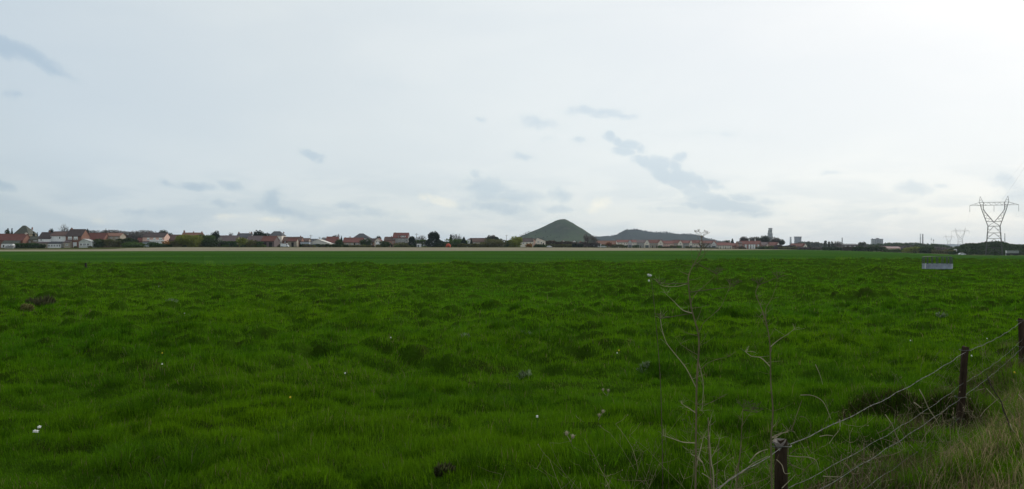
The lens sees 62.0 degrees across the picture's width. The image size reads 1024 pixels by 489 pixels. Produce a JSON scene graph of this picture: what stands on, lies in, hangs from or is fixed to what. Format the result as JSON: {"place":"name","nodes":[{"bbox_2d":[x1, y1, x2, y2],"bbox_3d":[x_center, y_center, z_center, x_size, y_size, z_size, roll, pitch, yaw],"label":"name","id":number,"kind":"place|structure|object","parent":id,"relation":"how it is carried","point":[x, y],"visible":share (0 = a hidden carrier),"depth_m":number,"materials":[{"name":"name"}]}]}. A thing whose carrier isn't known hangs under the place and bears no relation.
{"place":"outdoors","nodes":[
{"label":"outdoors","id":0,"kind":"place"},
{"bbox_2d":[0,247,778,250],"bbox_3d":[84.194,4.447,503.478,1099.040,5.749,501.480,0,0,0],"label":"ploughed field","id":1,"kind":"structure","parent":0,"point":[361,249],"depth_m":360.09,"materials":[{"name":"soil"}]},
{"bbox_2d":[0,247,787,249],"bbox_3d":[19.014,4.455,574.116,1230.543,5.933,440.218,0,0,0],"label":"weedy strip","id":2,"kind":"object","parent":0,"point":[421,247],"visible":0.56,"depth_m":506.10,"materials":[{"name":"green plant"}]},
{"bbox_2d":[15,243,39,247],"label":"clipped hedge","id":3,"kind":"object","parent":2,"relation":"on","point":[26,245],"visible":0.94,"depth_m":490.17,"materials":[{"name":"green plant"}]},
{"bbox_2d":[79,239,94,247],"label":"conservatory","id":4,"kind":"object","parent":2,"relation":"on","point":[84,243],"visible":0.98,"depth_m":490.00,"materials":[{"name":"glass"}]},
{"bbox_2d":[92,238,106,247],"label":"garden bush","id":5,"kind":"object","parent":2,"relation":"on","point":[99,244],"visible":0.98,"depth_m":492.28,"materials":[{"name":"green plant"}]},
{"bbox_2d":[103,239,121,246],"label":"garden hedge","id":6,"kind":"object","parent":2,"relation":"on","point":[115,243],"visible":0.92,"depth_m":494.13,"materials":[{"name":"green plant"}]},
{"bbox_2d":[121,241,146,246],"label":"garden bush","id":7,"kind":"object","parent":2,"relation":"on","point":[131,244],"visible":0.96,"depth_m":489.36,"materials":[{"name":"green plant"}]},
{"bbox_2d":[147,242,164,246],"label":"garden bush","id":8,"kind":"object","parent":2,"relation":"on","point":[155,244],"visible":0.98,"depth_m":490.10,"materials":[{"name":"green plant"}]},
{"bbox_2d":[174,234,202,243],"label":"leafy tree","id":9,"kind":"object","parent":2,"relation":"on","point":[183,237],"visible":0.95,"depth_m":492.79,"materials":[{"name":"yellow plant"}]},
{"bbox_2d":[179,238,203,246],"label":"garden bush","id":10,"kind":"object","parent":2,"relation":"on","point":[194,243],"visible":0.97,"depth_m":493.18,"materials":[{"name":"green plant"}]},
{"bbox_2d":[201,239,221,246],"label":"garden bush","id":11,"kind":"object","parent":2,"relation":"on","point":[210,243],"visible":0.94,"depth_m":497.40,"materials":[{"name":"green plant"}]},
{"bbox_2d":[220,241,236,246],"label":"clipped hedge","id":12,"kind":"object","parent":2,"relation":"on","point":[231,243],"visible":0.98,"depth_m":505.89,"materials":[{"name":"green plant"}]},
{"bbox_2d":[235,237,247,246],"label":"garden bush","id":13,"kind":"object","parent":2,"relation":"on","point":[241,241],"visible":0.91,"depth_m":512.08,"materials":[{"name":"green plant"}]},
{"bbox_2d":[245,240,256,246],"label":"garden bush","id":14,"kind":"object","parent":2,"relation":"on","point":[251,243],"visible":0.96,"depth_m":513.22,"materials":[{"name":"green plant"}]},
{"bbox_2d":[435,241,452,246],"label":"garden bush","id":15,"kind":"object","parent":2,"relation":"on","point":[441,244],"visible":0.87,"depth_m":569.71,"materials":[{"name":"green plant"}]},
{"bbox_2d":[457,243,486,246],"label":"garden hedge","id":16,"kind":"object","parent":2,"relation":"on","point":[471,245],"visible":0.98,"depth_m":577.74,"materials":[{"name":"green plant"}]},
{"bbox_2d":[480,238,506,246],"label":"garden bush","id":17,"kind":"object","parent":2,"relation":"on","point":[491,242],"visible":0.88,"depth_m":580.97,"materials":[{"name":"green plant"}]},
{"bbox_2d":[507,239,521,246],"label":"garden bush","id":18,"kind":"object","parent":2,"relation":"on","point":[515,242],"visible":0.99,"depth_m":589.10,"materials":[{"name":"green plant"}]},
{"bbox_2d":[508,236,522,243],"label":"leafy tree","id":19,"kind":"object","parent":2,"relation":"on","point":[519,239],"visible":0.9,"depth_m":592.01,"materials":[{"name":"green plant"}]},
{"bbox_2d":[3,246,984,254],"bbox_3d":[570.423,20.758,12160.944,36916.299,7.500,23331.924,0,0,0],"label":"ground","id":20,"kind":"structure","parent":0,"point":[835,250],"depth_m":712.00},
{"bbox_2d":[0,233,29,248],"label":"barn","id":21,"kind":"structure","parent":20,"relation":"on","point":[13,238],"depth_m":501.69,"materials":[{"name":"tile"}]},
{"bbox_2d":[14,226,36,235],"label":"house","id":22,"kind":"structure","parent":20,"relation":"on","point":[24,230],"depth_m":518.52,"materials":[{"name":"tile"}]},
{"bbox_2d":[28,236,38,242],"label":"house","id":23,"kind":"structure","parent":20,"relation":"on","point":[33,239],"depth_m":506.00,"materials":[{"name":"tile"}]},
{"bbox_2d":[36,231,53,247],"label":"house","id":24,"kind":"structure","parent":20,"relation":"on","point":[44,238],"depth_m":502.00,"materials":[{"name":"tile"}]},
{"bbox_2d":[47,231,67,247],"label":"house","id":25,"kind":"structure","parent":20,"relation":"on","point":[58,238],"depth_m":503.00,"materials":[{"name":"tile"}]},
{"bbox_2d":[63,228,89,247],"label":"house","id":26,"kind":"structure","parent":20,"relation":"on","point":[74,237],"depth_m":501.01,"materials":[{"name":"brick"}]},
{"bbox_2d":[89,233,108,241],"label":"house","id":27,"kind":"structure","parent":20,"relation":"on","point":[101,236],"depth_m":526.62,"materials":[{"name":"tile"}]},
{"bbox_2d":[108,233,125,245],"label":"house","id":28,"kind":"structure","parent":20,"relation":"on","point":[114,236],"depth_m":530.48,"materials":[{"name":"tile"}]},
{"bbox_2d":[88,230,152,239],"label":"wood","id":29,"kind":"object","parent":20,"relation":"on","point":[136,235],"visible":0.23,"depth_m":651.72,"materials":[{"name":"green plant"}]},
{"bbox_2d":[116,238,138,246],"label":"garden hedge","id":30,"kind":"object","parent":20,"relation":"on","point":[125,240],"visible":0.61,"depth_m":497.01,"materials":[{"name":"green plant"}]},
{"bbox_2d":[142,232,170,246],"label":"house","id":31,"kind":"structure","parent":20,"relation":"on","point":[157,237],"depth_m":502.10,"materials":[{"name":"tile"}]},
{"bbox_2d":[199,234,215,239],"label":"leafy tree","id":32,"kind":"object","parent":20,"relation":"on","point":[209,237],"visible":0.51,"depth_m":506.66,"materials":[{"name":"green plant"}]},
{"bbox_2d":[220,235,239,241],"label":"house","id":33,"kind":"structure","parent":20,"relation":"on","point":[230,238],"depth_m":524.96,"materials":[{"name":"tile"}]},
{"bbox_2d":[237,232,253,238],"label":"house","id":34,"kind":"structure","parent":20,"relation":"on","point":[244,235],"depth_m":537.74,"materials":[{"name":"tile"}]},
{"bbox_2d":[247,236,262,243],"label":"house","id":35,"kind":"structure","parent":20,"relation":"on","point":[257,238],"depth_m":529.88,"materials":[{"name":"tile"}]},
{"bbox_2d":[253,230,269,235],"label":"leafy tree","id":36,"kind":"object","parent":20,"relation":"on","point":[256,233],"visible":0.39,"depth_m":550.77,"materials":[{"name":"green plant"}]},
{"bbox_2d":[261,236,279,246],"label":"barn","id":37,"kind":"structure","parent":20,"relation":"on","point":[271,241],"depth_m":525.43,"materials":[{"name":"tile"}]},
{"bbox_2d":[269,231,285,243],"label":"house","id":38,"kind":"structure","parent":20,"relation":"on","point":[280,235],"depth_m":545.55,"materials":[{"name":"tile"}]},
{"bbox_2d":[287,238,298,246],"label":"outhouse","id":39,"kind":"structure","parent":20,"relation":"on","point":[292,242],"depth_m":538.17,"materials":[{"name":"paint"}]},
{"bbox_2d":[282,236,304,246],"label":"house","id":40,"kind":"structure","parent":20,"relation":"on","point":[285,239],"depth_m":546.12,"materials":[{"name":"tile"}]},
{"bbox_2d":[299,244,341,246],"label":"garden hedge","id":41,"kind":"object","parent":20,"relation":"on","point":[328,245],"visible":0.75,"depth_m":533.39,"materials":[{"name":"green plant"}]},
{"bbox_2d":[312,239,333,245],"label":"shed","id":42,"kind":"structure","parent":20,"relation":"on","point":[319,241],"depth_m":542.92,"materials":[{"name":"metal"}]},
{"bbox_2d":[326,236,338,243],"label":"house","id":43,"kind":"structure","parent":20,"relation":"on","point":[331,239],"depth_m":556.80,"materials":[{"name":"tile"}]},
{"bbox_2d":[343,237,363,244],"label":"farmhouse","id":44,"kind":"object","parent":20,"relation":"on","point":[350,241],"visible":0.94,"depth_m":555.22,"materials":[{"name":"tile"}]},
{"bbox_2d":[353,233,370,241],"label":"house","id":45,"kind":"structure","parent":20,"relation":"on","point":[361,235],"depth_m":573.00,"materials":[{"name":"tile"}]},
{"bbox_2d":[384,236,394,246],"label":"house","id":46,"kind":"structure","parent":20,"relation":"on","point":[391,240],"depth_m":565.59,"materials":[{"name":"tile"}]},
{"bbox_2d":[393,232,409,243],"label":"house","id":47,"kind":"structure","parent":20,"relation":"on","point":[400,237],"depth_m":566.80,"materials":[{"name":"tile"}]},
{"bbox_2d":[408,236,415,246],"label":"conifer tree","id":48,"kind":"object","parent":20,"relation":"on","point":[411,240],"visible":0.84,"depth_m":562.92,"materials":[{"name":"green plant"}]},
{"bbox_2d":[425,231,440,246],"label":"conifer tree","id":49,"kind":"object","parent":20,"relation":"on","point":[432,239],"visible":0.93,"depth_m":569.83,"materials":[{"name":"green plant"}]},
{"bbox_2d":[445,238,467,246],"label":"garden bush","id":50,"kind":"object","parent":20,"relation":"on","point":[455,242],"visible":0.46,"depth_m":589.21,"materials":[{"name":"green plant"}]},
{"bbox_2d":[470,238,485,243],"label":"house","id":51,"kind":"structure","parent":20,"relation":"on","point":[477,240],"depth_m":602.29,"materials":[{"name":"tile"}]},
{"bbox_2d":[520,238,534,246],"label":"house","id":52,"kind":"structure","parent":20,"relation":"on","point":[525,241],"depth_m":630.00,"materials":[{"name":"tile"}]},
{"bbox_2d":[535,238,544,244],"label":"house","id":53,"kind":"structure","parent":20,"relation":"on","point":[539,241],"depth_m":647.50,"materials":[{"name":"paint"}]},
{"bbox_2d":[545,240,562,246],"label":"garden hedge","id":54,"kind":"object","parent":20,"relation":"on","point":[552,242],"visible":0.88,"depth_m":673.75,"materials":[{"name":"green plant"}]},
{"bbox_2d":[547,244,571,246],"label":"garden hedge","id":55,"kind":"object","parent":20,"relation":"on","point":[561,245],"visible":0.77,"depth_m":670.51,"materials":[{"name":"green plant"}]},
{"bbox_2d":[577,242,597,246],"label":"garden hedge","id":56,"kind":"object","parent":20,"relation":"on","point":[587,244],"visible":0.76,"depth_m":724.08,"materials":[{"name":"green plant"}]},
{"bbox_2d":[616,240,636,247],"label":"terraced house","id":57,"kind":"structure","parent":20,"relation":"on","point":[629,243],"depth_m":767.93,"materials":[{"name":"tile"}]},
{"bbox_2d":[636,240,648,247],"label":"terraced house","id":58,"kind":"structure","parent":20,"relation":"on","point":[643,243],"depth_m":773.97,"materials":[{"name":"paint"}]},
{"bbox_2d":[649,240,662,247],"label":"terraced house","id":59,"kind":"structure","parent":20,"relation":"on","point":[654,243],"depth_m":778.89,"materials":[{"name":"tile"}]},
{"bbox_2d":[672,240,682,247],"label":"terraced house","id":60,"kind":"structure","parent":20,"relation":"on","point":[678,242],"depth_m":787.22,"materials":[{"name":"tile"}]},
{"bbox_2d":[682,240,692,247],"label":"terraced house","id":61,"kind":"structure","parent":20,"relation":"on","point":[689,243],"depth_m":790.31,"materials":[{"name":"paint"}]},
{"bbox_2d":[702,240,716,246],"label":"terraced house","id":62,"kind":"structure","parent":20,"relation":"on","point":[713,243],"depth_m":793.21,"materials":[{"name":"paint"}]},
{"bbox_2d":[717,242,731,248],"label":"terraced house","id":63,"kind":"structure","parent":20,"relation":"on","point":[727,245],"depth_m":795.23,"materials":[{"name":"paint"}]},
{"bbox_2d":[741,239,760,248],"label":"terraced house","id":64,"kind":"structure","parent":20,"relation":"on","point":[749,244],"depth_m":798.85,"materials":[{"name":"tile"}]},
{"bbox_2d":[790,243,806,246],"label":"terraced house","id":65,"kind":"structure","parent":20,"relation":"on","point":[800,244],"depth_m":842.55,"materials":[{"name":"tile"}]},
{"bbox_2d":[797,247,822,249],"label":"garden hedge","id":66,"kind":"object","parent":20,"relation":"on","point":[809,248],"visible":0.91,"depth_m":759.13,"materials":[{"name":"green plant"}]},
{"bbox_2d":[822,247,842,250],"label":"garden hedge","id":67,"kind":"object","parent":20,"relation":"on","point":[832,248],"visible":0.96,"depth_m":714.01,"materials":[{"name":"green plant"}]},
{"bbox_2d":[798,241,868,246],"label":"wood","id":68,"kind":"object","parent":20,"relation":"on","point":[815,244],"visible":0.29,"depth_m":1516.94,"materials":[{"name":"green plant"}]},
{"bbox_2d":[836,244,857,247],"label":"warehouse","id":69,"kind":"structure","parent":20,"relation":"on","point":[850,245],"depth_m":980.00,"materials":[{"name":"metal"}]},
{"bbox_2d":[852,246,886,251],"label":"garden hedge","id":70,"kind":"object","parent":20,"relation":"on","point":[863,248],"visible":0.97,"depth_m":689.20,"materials":[{"name":"green plant"}]},
{"bbox_2d":[873,238,882,244],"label":"apartment block","id":71,"kind":"structure","parent":20,"relation":"on","point":[877,241],"depth_m":2891.02,"materials":[{"name":"grey concrete"}]},
{"bbox_2d":[883,249,902,252],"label":"garden hedge","id":72,"kind":"object","parent":20,"relation":"on","point":[892,250],"visible":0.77,"depth_m":668.86,"materials":[{"name":"green plant"}]},
{"bbox_2d":[865,242,952,249],"bbox_3d":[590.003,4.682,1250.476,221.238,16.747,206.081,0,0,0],"label":"wood","id":73,"kind":"object","parent":20,"relation":"on","point":[910,243],"visible":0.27,"depth_m":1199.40,"materials":[{"name":"green plant"}]},
{"bbox_2d":[901,246,922,252],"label":"garden bush","id":74,"kind":"object","parent":20,"relation":"on","point":[907,250],"visible":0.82,"depth_m":659.29,"materials":[{"name":"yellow plant"}]},
{"bbox_2d":[911,245,935,252],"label":"garden bush","id":75,"kind":"object","parent":20,"relation":"on","point":[925,249],"visible":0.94,"depth_m":650.97,"materials":[{"name":"green plant"}]},
{"bbox_2d":[931,249,955,253],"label":"garden hedge","id":76,"kind":"object","parent":20,"relation":"on","point":[945,251],"visible":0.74,"depth_m":644.16,"materials":[{"name":"green plant"}]},
{"bbox_2d":[948,248,1023,254],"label":"hedge","id":77,"kind":"object","parent":20,"relation":"on","point":[982,252],"visible":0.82,"depth_m":590.81,"materials":[{"name":"green plant"}]},
{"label":"wooded mound","id":78,"kind":"structure","parent":20,"relation":"on","visible":0},
{"bbox_2d":[948,241,1023,250],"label":"trees","id":79,"kind":"object","parent":78,"relation":"on","point":[981,245],"visible":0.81,"depth_m":667.87,"materials":[{"name":"green plant"}]},
{"bbox_2d":[0,256,1008,265],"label":"rough grass","id":80,"kind":"structure","parent":0,"point":[447,262],"depth_m":88.77,"materials":[{"name":"green plant"}]},
{"bbox_2d":[0,257,1023,488],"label":"pasture","id":81,"kind":"structure","parent":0,"point":[413,355],"depth_m":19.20,"materials":[{"name":"green plant"}]},
{"bbox_2d":[20,303,34,311],"bbox_3d":[-15.005,1.978,26.383,0.444,0.345,0.318,0,0,0],"label":"straw patch","id":82,"kind":"object","parent":81,"relation":"on","point":[28,307],"visible":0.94,"depth_m":26.33,"materials":[{"name":"beige plant"}]},
{"bbox_2d":[25,295,55,306],"bbox_3d":[-15.868,1.893,28.701,1.018,0.521,0.794,0,0,0],"label":"rush tuft","id":83,"kind":"object","parent":81,"relation":"on","point":[47,299],"visible":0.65,"depth_m":28.61,"materials":[{"name":"green plant"}]},
{"bbox_2d":[434,461,455,476],"bbox_3d":[-0.578,1.933,7.352,0.202,0.122,0.164,0,0,0],"label":"dead clump","id":84,"kind":"object","parent":81,"relation":"on","point":[437,470],"visible":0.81,"depth_m":7.32,"materials":[{"name":"brown plant"}]},
{"bbox_2d":[0,352,1023,488],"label":"pasture grass","id":85,"kind":"structure","parent":81,"relation":"on","point":[322,449],"depth_m":9.10,"materials":[{"name":"green plant"}]},
{"bbox_2d":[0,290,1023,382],"bbox_3d":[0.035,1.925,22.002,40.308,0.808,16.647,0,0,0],"label":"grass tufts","id":86,"kind":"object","parent":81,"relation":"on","point":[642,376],"visible":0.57,"depth_m":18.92,"materials":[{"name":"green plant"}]},
{"bbox_2d":[516,369,531,379],"bbox_3d":[0.201,2.178,14.286,0.272,0.175,0.199,0,0,0],"label":"thistle plant","id":87,"kind":"object","parent":81,"relation":"on","point":[528,372],"visible":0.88,"depth_m":14.26,"materials":[{"name":"green plant"}]},
{"bbox_2d":[636,361,649,372],"bbox_3d":[2.303,2.149,14.953,0.239,0.229,0.195,0,0,0],"label":"thistle plant","id":88,"kind":"object","parent":81,"relation":"on","point":[648,362],"visible":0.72,"depth_m":14.94,"materials":[{"name":"green plant"}]},
{"bbox_2d":[647,274,662,488],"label":"stem","id":89,"kind":"object","parent":81,"relation":"on","point":[650,275],"visible":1,"depth_m":7.21,"materials":[{"name":"brown plant"}]},
{"bbox_2d":[654,229,741,488],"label":"dry hogweed","id":90,"kind":"object","parent":81,"relation":"on","point":[697,373],"visible":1,"depth_m":4.54,"materials":[{"name":"brown plant"}]},
{"bbox_2d":[708,417,711,488],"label":"dead twig","id":91,"kind":"object","parent":81,"relation":"on","point":[709,454],"visible":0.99,"depth_m":4.69,"materials":[{"name":"brown plant"}]},
{"bbox_2d":[697,412,729,488],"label":"dry hogweed","id":92,"kind":"object","parent":81,"relation":"on","point":[713,454],"visible":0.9,"depth_m":4.75,"materials":[{"name":"brown plant"}]},
{"bbox_2d":[722,398,763,488],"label":"dry hogweed","id":93,"kind":"object","parent":81,"relation":"on","point":[753,408],"visible":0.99,"depth_m":5.01,"materials":[{"name":"brown plant"}]},
{"bbox_2d":[482,333,1023,488],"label":"dead weeds","id":94,"kind":"object","parent":81,"relation":"on","point":[870,469],"visible":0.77,"depth_m":7.49,"materials":[{"name":"plant"}]},
{"bbox_2d":[742,269,803,488],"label":"dry hogweed","id":95,"kind":"object","parent":81,"relation":"on","point":[770,348],"visible":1,"depth_m":4.68,"materials":[{"name":"brown plant"}]},
{"bbox_2d":[714,318,1023,488],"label":"wire fence","id":96,"kind":"object","parent":81,"relation":"on","point":[780,478],"visible":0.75,"depth_m":7.74,"materials":[{"name":"brown wood"}]},
{"bbox_2d":[791,339,1023,488],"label":"dry grass","id":97,"kind":"structure","parent":81,"relation":"on","point":[977,448],"depth_m":7.57,"materials":[{"name":"plant"}]},
{"bbox_2d":[838,385,996,429],"bbox_3d":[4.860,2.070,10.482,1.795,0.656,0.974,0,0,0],"label":"dead grass","id":98,"kind":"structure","parent":81,"relation":"on","point":[902,394],"depth_m":10.69,"materials":[{"name":"plant"}]},
{"bbox_2d":[922,256,952,268],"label":"ring feeder","id":99,"kind":"object","parent":81,"relation":"on","point":[932,265],"visible":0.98,"depth_m":66.87,"materials":[{"name":"metal"}]},
{"bbox_2d":[986,373,1016,434],"bbox_3d":[4.847,1.676,8.416,0.313,0.807,0.065,0,0,0],"label":"bramble cane","id":100,"kind":"object","parent":81,"relation":"on","point":[1002,406],"visible":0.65,"depth_m":8.41,"materials":[{"name":"brown plant"}]},
{"bbox_2d":[0,250,1023,265],"bbox_3d":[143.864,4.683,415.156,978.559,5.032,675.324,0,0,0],"label":"wheat field","id":101,"kind":"structure","parent":0,"point":[207,258],"depth_m":189.33,"materials":[{"name":"green plant"}]},
{"bbox_2d":[970,196,1018,255],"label":"lattice pylon","id":102,"kind":"object","parent":101,"relation":"on","point":[983,205],"visible":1,"depth_m":519.72,"materials":[{"name":"metal"}]},
{"bbox_2d":[0,257,1023,304],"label":"pasture grass","id":103,"kind":"structure","parent":0,"point":[642,296],"depth_m":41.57,"materials":[{"name":"green plant"}]},
{"bbox_2d":[0,0,1023,245],"label":"sky","id":104,"kind":"structure","parent":0,"point":[854,121],"materials":[{"name":"white"}]},
{"bbox_2d":[516,219,597,245],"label":"slag heap","id":105,"kind":"object","parent":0,"point":[563,229],"visible":0.44,"depth_m":2847.46,"materials":[{"name":"grey gravel"}]},
{"bbox_2d":[595,229,717,241],"bbox_3d":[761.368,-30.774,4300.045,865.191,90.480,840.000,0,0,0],"label":"flat topped hill","id":106,"kind":"structure","parent":0,"point":[635,234],"depth_m":4140.38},
{"bbox_2d":[608,228,718,240],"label":"hill scrub","id":107,"kind":"object","parent":106,"relation":"on","point":[663,232],"visible":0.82,"depth_m":4284.06,"materials":[{"name":"green plant"}]},
{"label":"road","id":108,"kind":"structure","parent":0,"visible":0},
{"bbox_2d":[1006,250,1018,254],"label":"parked lorry","id":109,"kind":"object","parent":108,"relation":"on","point":[1013,252],"visible":0.91,"depth_m":549.79,"materials":[{"name":"metal"}]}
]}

